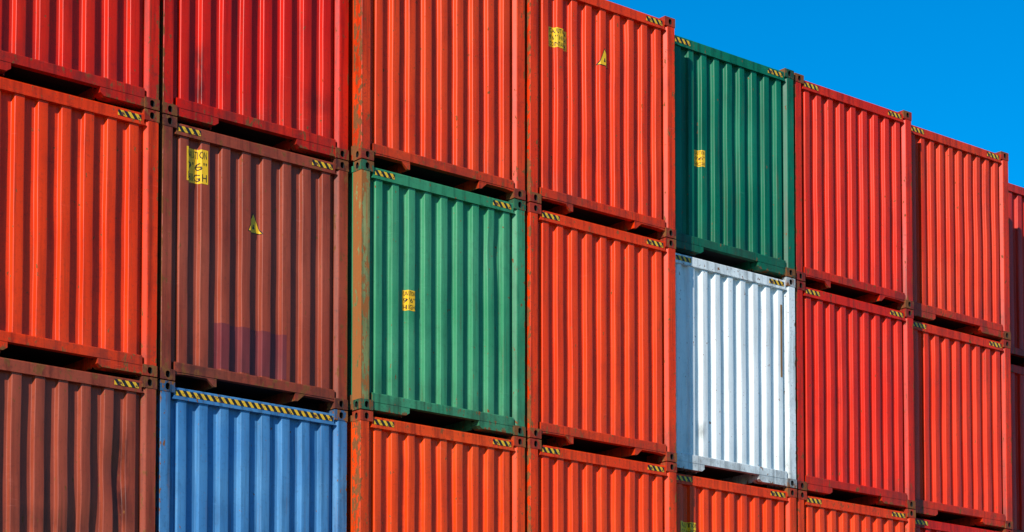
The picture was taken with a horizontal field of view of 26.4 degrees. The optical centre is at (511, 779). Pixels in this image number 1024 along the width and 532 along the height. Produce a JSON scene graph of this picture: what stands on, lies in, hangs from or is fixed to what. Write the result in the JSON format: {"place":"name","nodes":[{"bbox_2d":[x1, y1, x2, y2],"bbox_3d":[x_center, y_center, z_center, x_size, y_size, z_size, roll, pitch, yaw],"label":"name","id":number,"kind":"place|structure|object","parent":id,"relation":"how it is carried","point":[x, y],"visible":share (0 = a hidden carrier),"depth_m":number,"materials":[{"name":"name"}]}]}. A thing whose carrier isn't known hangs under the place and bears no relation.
{"place":"outdoors","nodes":[
{"label":"outdoors","id":0,"kind":"place"},
{"bbox_2d":[607,0,1023,187],"label":"sky","id":1,"kind":"structure","parent":0,"point":[957,66],"materials":[{"name":"blue"}]},
{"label":"shipping container","id":2,"kind":"object","parent":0,"visible":0},
{"bbox_2d":[0,357,156,531],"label":"shipping container","id":3,"kind":"object","parent":2,"relation":"on","point":[77,450],"visible":1,"depth_m":22.84,"materials":[{"name":"brown metal"}]},
{"bbox_2d":[0,77,159,379],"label":"shipping container","id":4,"kind":"object","parent":3,"relation":"on","point":[78,225],"visible":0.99,"depth_m":22.98,"materials":[{"name":"metal"}]},
{"bbox_2d":[0,0,159,111],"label":"shipping container","id":5,"kind":"object","parent":4,"relation":"on","point":[105,51],"visible":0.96,"depth_m":23.14,"materials":[{"name":"red metal"}]},
{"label":"shipping container","id":6,"kind":"object","parent":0,"visible":0},
{"bbox_2d":[155,379,347,531],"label":"shipping container","id":7,"kind":"object","parent":6,"relation":"on","point":[224,463],"visible":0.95,"depth_m":24.15,"materials":[{"name":"blue metal"}]},
{"bbox_2d":[156,114,348,412],"bbox_3d":[-6.687,-5.465,29.046,2.448,2.910,12.200,2,-4,-39],"label":"shipping container","id":8,"kind":"object","parent":7,"relation":"on","point":[252,271],"visible":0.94,"depth_m":24.35,"materials":[{"name":"brown metal"}]},
{"bbox_2d":[158,0,348,161],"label":"shipping container","id":9,"kind":"object","parent":8,"relation":"on","point":[272,73],"visible":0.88,"depth_m":24.55,"materials":[{"name":"red metal"}]},
{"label":"shipping container","id":10,"kind":"object","parent":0,"visible":0},
{"bbox_2d":[347,409,525,531],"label":"shipping container","id":11,"kind":"object","parent":10,"relation":"on","point":[406,477],"visible":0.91,"depth_m":25.54,"materials":[{"name":"orange metal"}]},
{"bbox_2d":[347,159,525,438],"bbox_3d":[-4.639,-5.388,30.488,2.448,2.910,12.200,2,-4,-39],"label":"shipping container","id":12,"kind":"object","parent":11,"relation":"on","point":[436,308],"visible":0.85,"depth_m":25.75,"materials":[{"name":"green metal"}]},
{"bbox_2d":[348,0,525,201],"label":"shipping container","id":13,"kind":"object","parent":12,"relation":"on","point":[436,91],"visible":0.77,"depth_m":25.95,"materials":[{"name":"metal"}]},
{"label":"shipping container","id":14,"kind":"object","parent":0,"visible":0},
{"bbox_2d":[525,438,676,531],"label":"shipping container","id":15,"kind":"object","parent":14,"relation":"on","point":[567,490],"visible":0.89,"depth_m":27.19,"materials":[{"name":"orange metal"}]},
{"bbox_2d":[524,202,676,463],"bbox_3d":[-2.687,-5.304,32.048,2.448,2.910,12.200,2,-4,-39],"label":"shipping container","id":16,"kind":"object","parent":15,"relation":"on","point":[600,339],"visible":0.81,"depth_m":27.35,"materials":[{"name":"metal"}]},
{"bbox_2d":[525,0,675,239],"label":"shipping container","id":17,"kind":"object","parent":16,"relation":"on","point":[599,112],"visible":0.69,"depth_m":27.53,"materials":[{"name":"red metal"}]},
{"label":"shipping container","id":18,"kind":"object","parent":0,"visible":0},
{"bbox_2d":[676,473,796,531],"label":"shipping container","id":19,"kind":"object","parent":18,"relation":"on","point":[706,505],"visible":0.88,"depth_m":29.02,"materials":[{"name":"orange metal"}]},
{"bbox_2d":[675,253,796,489],"bbox_3d":[-0.915,-5.209,33.828,2.448,2.910,12.200,2,-4,-39],"label":"shipping container","id":20,"kind":"object","parent":19,"relation":"on","point":[735,383],"visible":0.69,"depth_m":29.23,"materials":[{"name":"white metal"}]},
{"bbox_2d":[674,35,794,278],"bbox_3d":[-0.915,-8.115,33.984,2.448,2.910,12.200,2,-4,-39],"label":"shipping container","id":21,"kind":"object","parent":20,"relation":"on","point":[734,161],"visible":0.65,"depth_m":29.38,"materials":[{"name":"metal"}]},
{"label":"shipping container","id":22,"kind":"object","parent":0,"visible":0},
{"bbox_2d":[796,490,915,531],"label":"shipping container","id":23,"kind":"object","parent":22,"relation":"on","point":[815,514],"visible":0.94,"depth_m":30.49,"materials":[{"name":"orange metal"}]},
{"bbox_2d":[795,280,915,510],"bbox_3d":[1.003,-5.123,35.430,2.448,2.910,12.200,2,-4,-39],"label":"shipping container","id":24,"kind":"object","parent":23,"relation":"on","point":[854,373],"visible":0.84,"depth_m":30.76,"materials":[{"name":"red metal"}]},
{"bbox_2d":[793,73,913,309],"bbox_3d":[1.003,-8.029,35.586,2.448,2.910,12.200,2,-4,-39],"label":"shipping container","id":25,"kind":"object","parent":24,"relation":"on","point":[852,198],"visible":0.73,"depth_m":30.91,"materials":[{"name":"red metal"}]},
{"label":"shipping container","id":26,"kind":"object","parent":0,"visible":0},
{"bbox_2d":[915,518,1012,531],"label":"shipping container","id":27,"kind":"object","parent":26,"relation":"on","point":[923,525],"visible":0.45,"depth_m":32.12,"materials":[{"name":"red metal"}]},
{"bbox_2d":[913,320,1012,530],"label":"shipping container","id":28,"kind":"object","parent":27,"relation":"on","point":[962,432],"visible":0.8,"depth_m":32.59,"materials":[{"name":"red metal"}]},
{"bbox_2d":[911,125,1010,340],"bbox_3d":[2.805,-7.936,37.328,2.448,2.910,12.200,2,-4,-39],"label":"shipping container","id":29,"kind":"object","parent":28,"relation":"on","point":[960,230],"visible":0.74,"depth_m":32.74,"materials":[{"name":"red metal"}]},
{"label":"shipping container","id":30,"kind":"object","parent":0,"visible":0},
{"bbox_2d":[1011,364,1023,531],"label":"shipping container","id":31,"kind":"object","parent":30,"relation":"on","point":[1017,407],"visible":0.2,"depth_m":34.59,"materials":[{"name":"red metal"}]},
{"bbox_2d":[1008,183,1023,366],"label":"shipping container","id":32,"kind":"object","parent":31,"relation":"on","point":[1016,233],"visible":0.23,"depth_m":34.77,"materials":[{"name":"metal"}]}
]}

